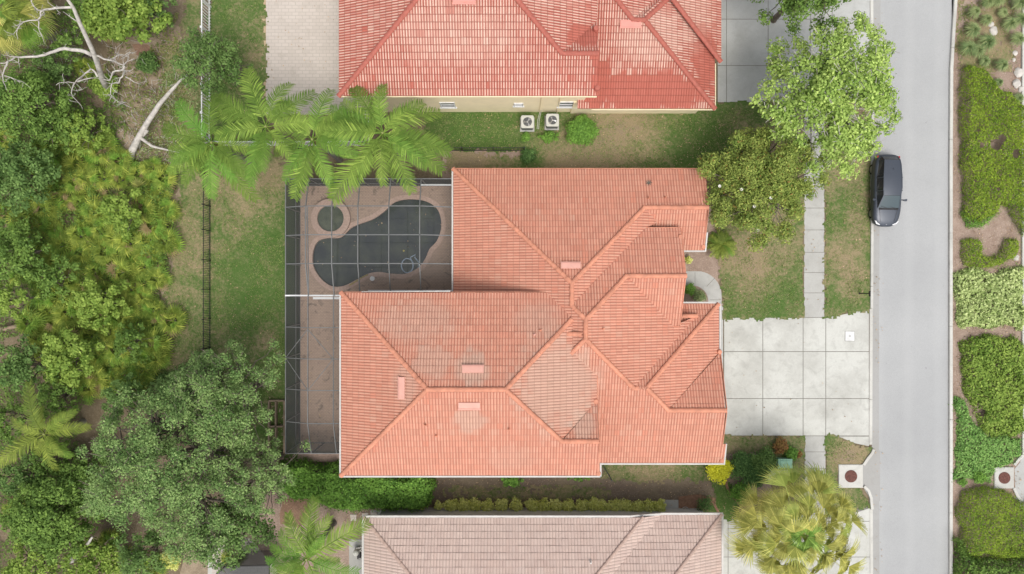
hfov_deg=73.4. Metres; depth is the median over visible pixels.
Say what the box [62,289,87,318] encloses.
saw palmetto
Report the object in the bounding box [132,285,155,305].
saw palmetto
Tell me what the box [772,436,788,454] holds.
shrub
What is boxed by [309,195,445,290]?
swimming pool
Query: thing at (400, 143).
palm tree
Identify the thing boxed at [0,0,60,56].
tree
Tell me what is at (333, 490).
hedge
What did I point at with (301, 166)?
palm tree
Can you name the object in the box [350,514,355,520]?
stepping stone
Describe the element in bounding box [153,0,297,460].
back lawn
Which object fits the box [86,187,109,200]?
saw palmetto
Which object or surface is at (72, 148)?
saw palmetto
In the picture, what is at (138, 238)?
saw palmetto
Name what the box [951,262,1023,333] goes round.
shrub patch
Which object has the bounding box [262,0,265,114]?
patio border
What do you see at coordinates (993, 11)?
median grass
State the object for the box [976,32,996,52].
grass clump
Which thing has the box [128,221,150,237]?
saw palmetto
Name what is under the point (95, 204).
saw palmetto
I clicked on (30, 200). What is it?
saw palmetto
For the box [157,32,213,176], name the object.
scrub grass
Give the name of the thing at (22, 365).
tree
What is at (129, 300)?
saw palmetto
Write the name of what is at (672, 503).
side paving
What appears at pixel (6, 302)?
tree
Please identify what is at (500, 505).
shrub
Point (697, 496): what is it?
brick edging
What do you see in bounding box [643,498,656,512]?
shrub
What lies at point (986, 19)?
grass clump
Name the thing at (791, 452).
shrub
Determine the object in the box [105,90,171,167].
litter path
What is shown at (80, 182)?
saw palmetto
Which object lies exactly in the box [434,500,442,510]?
shrub
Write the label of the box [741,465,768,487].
shrub
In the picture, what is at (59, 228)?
saw palmetto
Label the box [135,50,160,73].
shrub
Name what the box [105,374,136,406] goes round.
saw palmetto
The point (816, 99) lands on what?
tree
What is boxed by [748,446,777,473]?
shrub
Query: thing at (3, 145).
saw palmetto
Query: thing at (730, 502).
side lawn
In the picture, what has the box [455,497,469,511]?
shrub
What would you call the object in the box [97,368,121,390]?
saw palmetto
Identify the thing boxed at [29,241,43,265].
saw palmetto
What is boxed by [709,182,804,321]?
front lawn
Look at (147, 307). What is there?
saw palmetto
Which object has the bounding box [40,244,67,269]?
saw palmetto
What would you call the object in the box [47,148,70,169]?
saw palmetto
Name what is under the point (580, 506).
shrub
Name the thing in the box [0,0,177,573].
undergrowth
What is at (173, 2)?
tree
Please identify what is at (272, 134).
palm tree
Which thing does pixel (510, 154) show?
mulch bed
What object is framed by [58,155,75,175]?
saw palmetto
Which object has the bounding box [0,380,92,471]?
palm tree
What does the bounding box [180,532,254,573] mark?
litter path
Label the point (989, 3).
grass clump
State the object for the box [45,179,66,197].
saw palmetto
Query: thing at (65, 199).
saw palmetto
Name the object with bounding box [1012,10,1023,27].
grass clump
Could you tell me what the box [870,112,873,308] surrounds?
kerb
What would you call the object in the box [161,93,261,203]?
palm tree
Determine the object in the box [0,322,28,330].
fallen log
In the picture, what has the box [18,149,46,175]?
saw palmetto
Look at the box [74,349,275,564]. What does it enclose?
tree
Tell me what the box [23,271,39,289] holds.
saw palmetto
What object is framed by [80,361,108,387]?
saw palmetto
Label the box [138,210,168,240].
saw palmetto
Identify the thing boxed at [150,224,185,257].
saw palmetto
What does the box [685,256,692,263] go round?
shrub
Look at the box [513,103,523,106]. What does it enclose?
window
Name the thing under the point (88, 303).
tree
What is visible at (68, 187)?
saw palmetto
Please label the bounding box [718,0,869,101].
driveway
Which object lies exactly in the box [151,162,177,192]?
saw palmetto
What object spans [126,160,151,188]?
saw palmetto
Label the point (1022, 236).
kerb
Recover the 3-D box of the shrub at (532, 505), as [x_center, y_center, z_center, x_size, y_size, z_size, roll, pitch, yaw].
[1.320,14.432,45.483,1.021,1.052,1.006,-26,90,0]
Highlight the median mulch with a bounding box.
[952,0,1022,573]
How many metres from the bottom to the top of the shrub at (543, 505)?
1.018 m
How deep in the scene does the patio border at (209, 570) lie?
45.97 m
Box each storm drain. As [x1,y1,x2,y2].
[838,449,874,509]
[994,454,1023,502]
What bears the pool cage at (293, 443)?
on the pool deck
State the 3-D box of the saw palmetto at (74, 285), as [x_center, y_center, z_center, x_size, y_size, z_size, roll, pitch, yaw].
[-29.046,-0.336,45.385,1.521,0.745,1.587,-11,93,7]
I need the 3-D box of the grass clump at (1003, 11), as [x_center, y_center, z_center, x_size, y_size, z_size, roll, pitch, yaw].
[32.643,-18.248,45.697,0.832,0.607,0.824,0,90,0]
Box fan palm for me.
[725,461,867,573]
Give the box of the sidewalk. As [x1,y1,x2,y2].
[804,113,824,514]
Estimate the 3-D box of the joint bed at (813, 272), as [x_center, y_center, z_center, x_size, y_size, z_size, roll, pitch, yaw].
[20.232,-5.143,45.993,1.357,0.020,14.643,0,90,0]
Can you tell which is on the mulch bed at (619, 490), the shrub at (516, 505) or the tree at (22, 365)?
the shrub at (516, 505)
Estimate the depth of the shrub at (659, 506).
45.28 m
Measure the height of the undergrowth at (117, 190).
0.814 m
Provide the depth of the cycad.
45.43 m
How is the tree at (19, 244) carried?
on the ground at (92, 412)
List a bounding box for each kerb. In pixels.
[869,309,872,444]
[870,0,873,43]
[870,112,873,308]
[870,509,872,573]
[948,0,957,573]
[1021,8,1023,455]
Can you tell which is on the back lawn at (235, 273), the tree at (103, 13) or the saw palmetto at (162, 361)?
the saw palmetto at (162, 361)
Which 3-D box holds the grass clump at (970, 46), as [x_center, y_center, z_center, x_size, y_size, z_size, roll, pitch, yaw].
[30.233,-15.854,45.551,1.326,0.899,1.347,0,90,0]
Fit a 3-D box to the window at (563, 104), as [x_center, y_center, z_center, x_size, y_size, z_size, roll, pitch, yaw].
[3.750,-11.660,43.975,1.700,1.270,0.120,0,90,0]
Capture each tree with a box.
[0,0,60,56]
[0,0,142,109]
[0,67,73,142]
[0,135,64,216]
[0,216,52,283]
[0,273,41,321]
[0,333,59,395]
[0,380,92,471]
[0,395,35,445]
[0,454,43,499]
[0,461,105,565]
[0,537,60,573]
[23,49,73,91]
[23,252,80,303]
[27,435,77,477]
[33,101,94,154]
[36,373,78,416]
[40,328,105,387]
[50,31,94,69]
[58,106,109,156]
[60,532,121,573]
[65,276,132,335]
[67,0,114,33]
[71,450,115,497]
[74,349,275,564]
[81,0,172,44]
[95,187,142,238]
[100,372,147,421]
[113,322,160,362]
[113,528,176,573]
[144,0,177,34]
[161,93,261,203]
[167,338,287,461]
[169,24,242,97]
[185,488,277,572]
[211,433,312,518]
[213,66,319,188]
[216,49,253,87]
[265,493,372,573]
[273,88,359,201]
[322,83,453,206]
[696,124,831,252]
[747,0,851,36]
[748,10,903,181]
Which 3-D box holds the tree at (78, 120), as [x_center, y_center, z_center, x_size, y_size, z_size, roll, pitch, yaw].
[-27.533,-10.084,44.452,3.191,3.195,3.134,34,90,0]
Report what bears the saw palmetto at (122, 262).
on the ground at (92, 412)
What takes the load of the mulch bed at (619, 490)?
on the ground at (92, 412)
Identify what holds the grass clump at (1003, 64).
on the median grass at (993, 11)
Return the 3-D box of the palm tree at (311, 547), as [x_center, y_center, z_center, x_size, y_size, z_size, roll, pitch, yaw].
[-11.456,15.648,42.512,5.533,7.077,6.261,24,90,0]
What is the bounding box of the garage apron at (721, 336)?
[720,306,722,433]
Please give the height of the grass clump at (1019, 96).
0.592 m
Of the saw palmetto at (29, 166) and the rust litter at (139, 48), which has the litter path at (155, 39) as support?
the rust litter at (139, 48)
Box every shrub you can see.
[87,73,119,100]
[95,124,115,144]
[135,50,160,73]
[160,551,180,570]
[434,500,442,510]
[442,498,457,510]
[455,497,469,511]
[467,497,481,510]
[480,497,494,511]
[494,498,508,511]
[500,477,523,487]
[508,497,523,510]
[520,146,536,164]
[521,131,529,141]
[523,498,538,511]
[537,130,560,144]
[537,497,550,511]
[549,498,562,511]
[560,498,575,511]
[565,114,599,145]
[567,477,590,481]
[575,498,588,510]
[587,496,599,511]
[597,499,609,511]
[605,497,621,511]
[619,498,632,511]
[631,499,644,511]
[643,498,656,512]
[654,498,666,511]
[684,283,695,295]
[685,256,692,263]
[693,289,706,301]
[696,495,713,511]
[705,459,734,484]
[727,482,751,505]
[729,450,754,479]
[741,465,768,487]
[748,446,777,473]
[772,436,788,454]
[783,446,798,460]
[797,450,802,457]
[957,479,967,487]
[972,471,986,483]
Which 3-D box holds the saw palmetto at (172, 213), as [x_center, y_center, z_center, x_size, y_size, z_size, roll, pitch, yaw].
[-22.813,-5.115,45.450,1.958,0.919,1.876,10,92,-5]
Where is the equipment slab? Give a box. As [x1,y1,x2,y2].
[349,539,361,573]
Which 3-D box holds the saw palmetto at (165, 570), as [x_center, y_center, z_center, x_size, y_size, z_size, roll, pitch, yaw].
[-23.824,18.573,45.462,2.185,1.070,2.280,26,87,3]
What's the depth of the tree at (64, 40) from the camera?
43.04 m
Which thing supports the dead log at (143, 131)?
on the ground at (92, 412)
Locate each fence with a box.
[200,0,210,145]
[201,169,210,368]
[206,140,363,145]
[431,147,525,150]
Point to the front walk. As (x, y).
(703, 280)
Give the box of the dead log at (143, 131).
[128,74,187,161]
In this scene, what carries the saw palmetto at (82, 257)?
on the ground at (92, 412)
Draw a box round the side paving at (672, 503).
[663,500,678,507]
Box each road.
[879,0,952,573]
[1015,457,1023,570]
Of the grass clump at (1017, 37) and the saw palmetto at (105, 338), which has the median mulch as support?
the grass clump at (1017, 37)
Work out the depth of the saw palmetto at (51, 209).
45.13 m
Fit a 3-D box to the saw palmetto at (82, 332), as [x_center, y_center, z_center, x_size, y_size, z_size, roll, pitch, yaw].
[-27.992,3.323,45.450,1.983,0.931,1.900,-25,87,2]
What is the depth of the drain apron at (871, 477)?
45.98 m
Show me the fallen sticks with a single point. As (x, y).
(127, 93)
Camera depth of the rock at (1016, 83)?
45.85 m
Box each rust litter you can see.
[132,44,151,54]
[280,498,310,527]
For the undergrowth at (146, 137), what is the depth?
45.72 m
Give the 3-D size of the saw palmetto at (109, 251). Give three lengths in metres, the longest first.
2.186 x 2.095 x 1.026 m
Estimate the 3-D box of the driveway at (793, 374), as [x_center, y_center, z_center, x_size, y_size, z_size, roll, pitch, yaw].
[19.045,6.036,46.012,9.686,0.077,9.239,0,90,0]
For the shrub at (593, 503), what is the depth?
45.27 m
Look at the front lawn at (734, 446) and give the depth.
45.96 m
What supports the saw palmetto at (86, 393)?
on the ground at (92, 412)
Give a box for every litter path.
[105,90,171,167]
[111,19,181,87]
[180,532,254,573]
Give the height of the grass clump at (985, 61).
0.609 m
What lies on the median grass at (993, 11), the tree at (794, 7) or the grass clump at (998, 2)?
the grass clump at (998, 2)
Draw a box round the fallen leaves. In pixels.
[158,0,1021,572]
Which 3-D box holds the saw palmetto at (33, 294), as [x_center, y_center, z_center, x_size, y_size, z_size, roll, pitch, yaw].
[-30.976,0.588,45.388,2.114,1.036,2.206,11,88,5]
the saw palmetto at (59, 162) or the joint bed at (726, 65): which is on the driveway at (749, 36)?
the joint bed at (726, 65)
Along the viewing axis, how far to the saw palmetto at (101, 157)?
45.24 m
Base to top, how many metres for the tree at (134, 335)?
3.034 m
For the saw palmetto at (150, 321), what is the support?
on the ground at (92, 412)
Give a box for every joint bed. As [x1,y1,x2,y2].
[720,0,810,101]
[804,143,823,317]
[826,507,869,573]
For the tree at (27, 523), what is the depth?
41.69 m
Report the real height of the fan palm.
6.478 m
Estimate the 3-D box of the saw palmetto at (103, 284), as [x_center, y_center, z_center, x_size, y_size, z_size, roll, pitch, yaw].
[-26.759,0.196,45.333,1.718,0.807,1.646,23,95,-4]
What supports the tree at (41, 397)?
on the ground at (92, 412)
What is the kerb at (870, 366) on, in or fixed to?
on the ground at (92, 412)
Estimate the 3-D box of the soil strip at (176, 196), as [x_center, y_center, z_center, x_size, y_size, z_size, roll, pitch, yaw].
[-22.325,-0.808,46.002,4.969,0.020,14.183,0,90,0]
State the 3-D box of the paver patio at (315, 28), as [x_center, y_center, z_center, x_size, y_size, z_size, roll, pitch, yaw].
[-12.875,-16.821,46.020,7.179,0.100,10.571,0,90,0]
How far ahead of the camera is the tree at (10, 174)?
42.18 m
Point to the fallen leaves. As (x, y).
(740, 286)
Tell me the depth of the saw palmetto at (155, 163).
45.19 m
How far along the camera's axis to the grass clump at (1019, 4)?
45.35 m
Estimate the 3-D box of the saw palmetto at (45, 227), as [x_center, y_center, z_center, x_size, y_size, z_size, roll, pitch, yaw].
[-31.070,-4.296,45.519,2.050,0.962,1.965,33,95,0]
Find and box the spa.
[311,199,350,237]
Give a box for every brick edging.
[678,495,718,511]
[725,479,745,506]
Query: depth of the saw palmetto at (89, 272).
45.41 m
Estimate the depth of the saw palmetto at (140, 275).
45.36 m
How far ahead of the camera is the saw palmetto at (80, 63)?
45.50 m
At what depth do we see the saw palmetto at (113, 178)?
45.34 m
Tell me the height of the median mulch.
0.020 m
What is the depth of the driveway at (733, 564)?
45.98 m
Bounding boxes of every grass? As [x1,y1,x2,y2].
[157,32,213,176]
[161,0,1016,510]
[954,0,1013,79]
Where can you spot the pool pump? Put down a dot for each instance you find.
(357, 552)
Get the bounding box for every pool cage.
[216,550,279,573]
[285,178,451,453]
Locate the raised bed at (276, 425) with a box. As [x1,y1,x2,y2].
[268,399,284,452]
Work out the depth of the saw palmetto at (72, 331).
45.48 m
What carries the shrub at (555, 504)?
on the mulch bed at (619, 490)
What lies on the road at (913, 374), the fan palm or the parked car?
the parked car
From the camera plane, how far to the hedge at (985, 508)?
45.09 m
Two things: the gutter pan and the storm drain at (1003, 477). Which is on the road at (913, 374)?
the gutter pan
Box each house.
[336,0,722,113]
[339,167,727,477]
[362,507,723,573]
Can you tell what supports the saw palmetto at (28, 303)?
on the ground at (92, 412)
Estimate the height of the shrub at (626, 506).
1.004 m
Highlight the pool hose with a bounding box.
[401,254,418,272]
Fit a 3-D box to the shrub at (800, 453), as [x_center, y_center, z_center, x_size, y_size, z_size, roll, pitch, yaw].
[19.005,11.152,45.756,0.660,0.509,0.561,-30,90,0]
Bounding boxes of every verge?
[822,129,870,318]
[823,432,872,516]
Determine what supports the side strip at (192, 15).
on the ground at (92, 412)
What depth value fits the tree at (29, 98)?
41.67 m
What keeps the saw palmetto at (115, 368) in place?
on the ground at (92, 412)
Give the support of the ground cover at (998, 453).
on the median mulch
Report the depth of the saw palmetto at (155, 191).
45.28 m
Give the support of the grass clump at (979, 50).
on the median grass at (993, 11)
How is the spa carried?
on the pool deck
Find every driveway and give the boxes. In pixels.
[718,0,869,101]
[724,311,868,445]
[724,508,869,573]
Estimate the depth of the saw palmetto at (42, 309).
45.35 m
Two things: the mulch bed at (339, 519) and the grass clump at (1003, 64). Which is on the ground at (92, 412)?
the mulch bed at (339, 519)
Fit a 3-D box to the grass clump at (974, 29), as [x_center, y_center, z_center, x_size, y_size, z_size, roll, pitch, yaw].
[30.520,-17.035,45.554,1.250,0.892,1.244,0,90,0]
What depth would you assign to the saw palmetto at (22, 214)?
45.14 m
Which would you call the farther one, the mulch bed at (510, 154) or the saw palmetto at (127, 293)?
the mulch bed at (510, 154)
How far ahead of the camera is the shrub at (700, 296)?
45.64 m
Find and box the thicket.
[145,349,224,399]
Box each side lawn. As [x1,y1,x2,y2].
[424,100,771,174]
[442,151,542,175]
[442,484,612,502]
[600,460,725,484]
[705,472,738,521]
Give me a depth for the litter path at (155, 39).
45.99 m
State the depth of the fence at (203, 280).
45.31 m
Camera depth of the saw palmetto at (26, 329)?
45.04 m
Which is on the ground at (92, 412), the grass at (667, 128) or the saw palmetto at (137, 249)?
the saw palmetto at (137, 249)
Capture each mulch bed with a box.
[250,481,381,573]
[288,462,741,513]
[442,148,538,177]
[683,206,723,308]
[726,437,772,496]
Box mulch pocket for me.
[678,495,715,510]
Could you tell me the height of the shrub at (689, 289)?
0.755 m
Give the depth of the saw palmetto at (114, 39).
45.55 m
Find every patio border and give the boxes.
[208,556,211,573]
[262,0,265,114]
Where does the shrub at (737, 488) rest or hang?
on the mulch bed at (731, 481)
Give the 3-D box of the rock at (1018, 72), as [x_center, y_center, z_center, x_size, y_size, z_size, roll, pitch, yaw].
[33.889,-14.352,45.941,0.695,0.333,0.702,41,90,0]
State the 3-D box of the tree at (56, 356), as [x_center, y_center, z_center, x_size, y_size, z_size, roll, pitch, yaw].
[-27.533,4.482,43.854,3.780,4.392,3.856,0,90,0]
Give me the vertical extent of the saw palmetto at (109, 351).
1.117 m
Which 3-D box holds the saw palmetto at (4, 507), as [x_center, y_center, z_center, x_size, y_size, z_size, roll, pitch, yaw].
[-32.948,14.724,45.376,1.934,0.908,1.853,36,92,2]
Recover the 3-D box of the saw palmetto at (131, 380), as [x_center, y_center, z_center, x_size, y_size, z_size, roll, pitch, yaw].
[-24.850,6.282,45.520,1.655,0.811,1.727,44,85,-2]
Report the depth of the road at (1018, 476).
45.98 m
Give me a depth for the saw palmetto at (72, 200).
45.29 m
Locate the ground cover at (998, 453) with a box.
[948,395,1023,484]
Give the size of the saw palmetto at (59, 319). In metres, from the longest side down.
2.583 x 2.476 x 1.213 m
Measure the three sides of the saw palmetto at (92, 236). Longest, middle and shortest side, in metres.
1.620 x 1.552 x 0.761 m
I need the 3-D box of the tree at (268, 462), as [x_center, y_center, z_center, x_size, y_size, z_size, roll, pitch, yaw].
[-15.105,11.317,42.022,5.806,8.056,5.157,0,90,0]
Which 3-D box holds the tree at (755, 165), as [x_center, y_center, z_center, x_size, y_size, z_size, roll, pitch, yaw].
[14.869,-6.408,42.651,7.650,6.798,7.689,28,90,0]
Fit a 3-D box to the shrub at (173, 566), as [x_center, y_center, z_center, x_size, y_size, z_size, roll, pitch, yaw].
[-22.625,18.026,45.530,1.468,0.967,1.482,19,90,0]
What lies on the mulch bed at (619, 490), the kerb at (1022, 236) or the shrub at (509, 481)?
the shrub at (509, 481)
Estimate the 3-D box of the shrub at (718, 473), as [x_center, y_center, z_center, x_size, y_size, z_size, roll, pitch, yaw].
[13.556,12.008,45.395,1.980,1.236,1.915,33,90,0]
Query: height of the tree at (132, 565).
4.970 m
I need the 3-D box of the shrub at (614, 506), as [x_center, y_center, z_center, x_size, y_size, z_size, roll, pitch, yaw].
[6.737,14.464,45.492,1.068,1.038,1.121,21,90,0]
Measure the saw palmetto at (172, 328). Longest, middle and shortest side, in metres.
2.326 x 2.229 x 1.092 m
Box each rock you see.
[989,26,997,35]
[1012,79,1020,88]
[1014,67,1023,76]
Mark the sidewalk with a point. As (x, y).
(813, 294)
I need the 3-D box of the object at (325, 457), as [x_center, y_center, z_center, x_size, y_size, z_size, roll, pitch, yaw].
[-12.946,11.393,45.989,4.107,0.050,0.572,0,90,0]
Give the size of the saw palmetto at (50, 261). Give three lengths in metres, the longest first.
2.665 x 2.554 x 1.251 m
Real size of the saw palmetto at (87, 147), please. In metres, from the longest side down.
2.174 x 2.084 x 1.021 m
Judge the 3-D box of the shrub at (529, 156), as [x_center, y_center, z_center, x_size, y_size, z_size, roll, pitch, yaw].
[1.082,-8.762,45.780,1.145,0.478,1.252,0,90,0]
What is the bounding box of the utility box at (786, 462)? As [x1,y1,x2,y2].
[776,458,791,467]
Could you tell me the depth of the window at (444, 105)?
44.25 m
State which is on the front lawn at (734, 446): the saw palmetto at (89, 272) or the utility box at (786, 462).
the utility box at (786, 462)
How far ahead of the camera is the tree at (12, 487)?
43.21 m
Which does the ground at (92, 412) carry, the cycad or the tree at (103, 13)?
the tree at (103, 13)
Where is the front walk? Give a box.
[685,271,721,305]
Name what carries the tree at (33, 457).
on the ground at (92, 412)
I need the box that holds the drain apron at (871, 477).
[863,451,879,500]
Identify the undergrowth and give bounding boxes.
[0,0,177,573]
[36,130,181,387]
[101,12,190,171]
[133,70,204,174]
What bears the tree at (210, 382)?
on the ground at (92, 412)
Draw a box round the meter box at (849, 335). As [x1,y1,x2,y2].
[845,331,854,340]
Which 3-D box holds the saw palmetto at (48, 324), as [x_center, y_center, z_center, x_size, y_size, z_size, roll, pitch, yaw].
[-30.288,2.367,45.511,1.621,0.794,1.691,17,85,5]
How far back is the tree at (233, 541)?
40.83 m
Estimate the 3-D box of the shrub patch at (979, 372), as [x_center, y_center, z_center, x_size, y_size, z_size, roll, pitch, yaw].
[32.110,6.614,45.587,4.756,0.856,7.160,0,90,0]
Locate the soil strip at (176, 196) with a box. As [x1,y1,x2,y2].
[146,188,180,370]
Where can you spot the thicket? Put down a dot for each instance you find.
(157, 384)
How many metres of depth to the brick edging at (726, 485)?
45.88 m
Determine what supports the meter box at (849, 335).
on the driveway at (793, 374)
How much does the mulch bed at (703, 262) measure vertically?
0.020 m
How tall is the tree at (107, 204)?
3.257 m
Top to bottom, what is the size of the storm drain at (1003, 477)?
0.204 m
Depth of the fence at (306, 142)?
45.19 m
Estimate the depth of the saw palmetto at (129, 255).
45.38 m
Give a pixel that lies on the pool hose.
(412, 264)
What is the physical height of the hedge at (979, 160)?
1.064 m
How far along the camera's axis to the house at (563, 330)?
40.53 m
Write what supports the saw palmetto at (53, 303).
on the ground at (92, 412)
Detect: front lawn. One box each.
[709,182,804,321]
[723,434,805,483]
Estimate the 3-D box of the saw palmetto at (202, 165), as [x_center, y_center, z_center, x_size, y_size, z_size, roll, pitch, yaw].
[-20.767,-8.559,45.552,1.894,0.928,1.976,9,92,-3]
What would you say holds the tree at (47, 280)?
on the ground at (92, 412)
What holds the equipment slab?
on the ground at (92, 412)
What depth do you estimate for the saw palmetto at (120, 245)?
45.19 m
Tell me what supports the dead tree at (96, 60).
on the ground at (92, 412)
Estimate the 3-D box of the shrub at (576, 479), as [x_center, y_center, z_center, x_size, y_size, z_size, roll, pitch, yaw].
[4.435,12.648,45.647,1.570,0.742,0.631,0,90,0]
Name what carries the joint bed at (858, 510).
on the ground at (92, 412)
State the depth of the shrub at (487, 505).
45.29 m
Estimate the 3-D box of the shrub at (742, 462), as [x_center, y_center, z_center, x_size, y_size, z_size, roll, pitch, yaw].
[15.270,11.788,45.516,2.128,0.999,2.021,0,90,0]
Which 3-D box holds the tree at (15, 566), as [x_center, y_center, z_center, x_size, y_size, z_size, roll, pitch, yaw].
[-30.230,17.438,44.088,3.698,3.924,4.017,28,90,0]
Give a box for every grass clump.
[958,38,975,57]
[963,21,981,39]
[967,6,980,18]
[969,42,984,59]
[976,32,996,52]
[979,0,994,9]
[979,13,992,25]
[979,55,990,67]
[993,0,1004,6]
[994,57,1008,71]
[994,78,1002,87]
[996,7,1007,17]
[1001,16,1017,31]
[1010,30,1023,46]
[1011,0,1023,12]
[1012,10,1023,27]
[1013,92,1023,103]
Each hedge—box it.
[276,456,437,513]
[952,535,1023,573]
[954,484,1023,561]
[955,64,1023,235]
[959,210,997,229]
[959,236,1021,268]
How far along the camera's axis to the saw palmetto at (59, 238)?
45.23 m
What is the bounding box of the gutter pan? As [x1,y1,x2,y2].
[872,0,880,573]
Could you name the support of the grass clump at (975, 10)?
on the median grass at (993, 11)
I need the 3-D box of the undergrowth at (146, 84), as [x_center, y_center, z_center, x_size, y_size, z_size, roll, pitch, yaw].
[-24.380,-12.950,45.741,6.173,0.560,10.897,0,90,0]
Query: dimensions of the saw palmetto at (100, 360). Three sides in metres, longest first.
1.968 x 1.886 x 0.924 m
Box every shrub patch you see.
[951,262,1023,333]
[958,333,1023,440]
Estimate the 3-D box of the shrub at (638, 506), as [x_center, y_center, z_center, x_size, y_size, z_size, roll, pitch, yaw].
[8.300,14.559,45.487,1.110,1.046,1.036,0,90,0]
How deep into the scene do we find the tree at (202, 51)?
40.81 m
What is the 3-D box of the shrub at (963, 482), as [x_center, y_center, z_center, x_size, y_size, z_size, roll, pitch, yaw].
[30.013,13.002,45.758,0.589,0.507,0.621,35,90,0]
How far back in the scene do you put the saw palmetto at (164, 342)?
44.98 m
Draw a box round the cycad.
[706,228,736,259]
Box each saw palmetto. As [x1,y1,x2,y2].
[0,129,21,152]
[0,201,11,222]
[0,496,24,514]
[5,205,41,236]
[7,270,25,285]
[14,306,49,338]
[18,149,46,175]
[22,185,53,213]
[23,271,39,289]
[24,300,37,312]
[24,322,48,350]
[28,138,49,163]
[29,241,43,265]
[29,286,54,309]
[30,209,56,232]
[30,227,55,249]
[31,191,65,224]
[32,259,64,292]
[32,345,49,361]
[37,303,62,322]
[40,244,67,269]
[41,285,68,312]
[44,227,78,253]
[44,313,63,333]
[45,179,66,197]
[46,220,63,237]
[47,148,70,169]
[49,303,81,330]
[50,324,69,343]
[51,248,87,284]
[56,193,71,212]
[57,127,89,155]
[57,327,89,346]
[57,363,84,388]
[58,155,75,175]
[61,151,98,177]
[62,168,88,194]
[62,272,81,290]
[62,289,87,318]
[64,222,92,248]
[66,192,86,214]
[67,356,95,372]
[69,239,98,263]
[73,56,95,79]
[73,160,100,191]
[73,211,96,233]
[75,138,103,159]
[76,323,99,348]
[76,370,108,404]
[77,193,105,230]
[78,232,101,253]
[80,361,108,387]
[83,261,104,281]
[84,133,118,167]
[86,164,116,191]
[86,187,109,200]
[88,344,109,367]
[89,224,108,240]
[89,236,118,264]
[96,324,119,343]
[96,528,122,553]
[97,280,118,299]
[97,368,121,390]
[99,253,125,277]
[101,205,128,230]
[101,296,132,332]
[101,335,131,366]
[103,23,118,43]
[103,227,128,248]
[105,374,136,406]
[106,253,141,289]
[107,145,133,174]
[108,168,129,189]
[109,353,131,377]
[110,228,146,258]
[112,544,139,573]
[119,244,144,266]
[119,276,145,297]
[119,296,141,314]
[121,348,141,368]
[125,372,148,391]
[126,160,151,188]
[126,176,161,204]
[126,357,158,383]
[128,193,158,226]
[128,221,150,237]
[128,251,153,282]
[129,307,155,329]
[131,243,162,263]
[132,227,162,253]
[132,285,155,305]
[137,155,163,179]
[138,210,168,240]
[138,326,175,359]
[138,342,173,375]
[139,551,170,573]
[140,296,165,321]
[143,201,168,222]
[143,252,167,269]
[144,264,173,291]
[144,309,172,333]
[149,181,172,201]
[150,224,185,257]
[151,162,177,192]
[156,196,182,223]
[156,303,188,337]
[185,146,214,171]
[219,548,241,563]
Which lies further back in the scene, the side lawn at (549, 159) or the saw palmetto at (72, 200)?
the side lawn at (549, 159)
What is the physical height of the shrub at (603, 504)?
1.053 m
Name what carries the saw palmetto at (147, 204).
on the ground at (92, 412)
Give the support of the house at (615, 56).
on the ground at (92, 412)
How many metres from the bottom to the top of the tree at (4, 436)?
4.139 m
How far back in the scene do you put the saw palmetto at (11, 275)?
45.31 m
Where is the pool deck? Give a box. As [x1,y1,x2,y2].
[300,186,454,441]
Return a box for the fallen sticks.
[30,22,184,162]
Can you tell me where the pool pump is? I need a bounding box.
[353,546,361,558]
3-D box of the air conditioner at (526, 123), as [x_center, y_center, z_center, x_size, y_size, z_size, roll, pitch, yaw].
[1.017,-10.867,45.575,0.960,0.870,0.960,0,90,0]
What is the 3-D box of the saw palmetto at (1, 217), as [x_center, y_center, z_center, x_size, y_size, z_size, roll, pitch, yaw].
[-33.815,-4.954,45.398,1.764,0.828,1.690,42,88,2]
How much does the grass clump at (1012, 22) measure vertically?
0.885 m
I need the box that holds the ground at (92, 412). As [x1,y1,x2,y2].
[0,0,1022,573]
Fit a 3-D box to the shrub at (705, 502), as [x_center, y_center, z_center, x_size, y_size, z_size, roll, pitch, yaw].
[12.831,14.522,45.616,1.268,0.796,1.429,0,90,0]
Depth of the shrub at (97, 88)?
45.16 m
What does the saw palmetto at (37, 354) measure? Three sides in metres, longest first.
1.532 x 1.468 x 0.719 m
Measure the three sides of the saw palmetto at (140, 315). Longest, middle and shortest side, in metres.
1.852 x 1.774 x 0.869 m
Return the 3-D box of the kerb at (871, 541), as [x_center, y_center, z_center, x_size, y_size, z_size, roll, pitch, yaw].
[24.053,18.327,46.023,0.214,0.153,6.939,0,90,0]
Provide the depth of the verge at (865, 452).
45.96 m
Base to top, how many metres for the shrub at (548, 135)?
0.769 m
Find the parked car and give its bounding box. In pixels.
[868,154,906,226]
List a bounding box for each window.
[439,102,456,108]
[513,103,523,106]
[557,101,573,107]
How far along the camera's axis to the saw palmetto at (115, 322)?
45.15 m
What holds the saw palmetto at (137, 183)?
on the ground at (92, 412)
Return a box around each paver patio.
[212,538,276,573]
[266,0,371,114]
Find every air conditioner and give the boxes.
[520,115,533,131]
[545,114,558,129]
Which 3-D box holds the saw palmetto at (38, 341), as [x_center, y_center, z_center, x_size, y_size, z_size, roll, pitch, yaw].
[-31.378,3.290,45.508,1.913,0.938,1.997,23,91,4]
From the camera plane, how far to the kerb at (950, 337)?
45.84 m
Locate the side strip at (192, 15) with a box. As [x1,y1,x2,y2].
[179,0,204,32]
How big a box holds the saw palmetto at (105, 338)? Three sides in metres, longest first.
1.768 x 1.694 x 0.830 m
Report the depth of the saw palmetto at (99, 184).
45.27 m
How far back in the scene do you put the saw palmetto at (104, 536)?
45.29 m

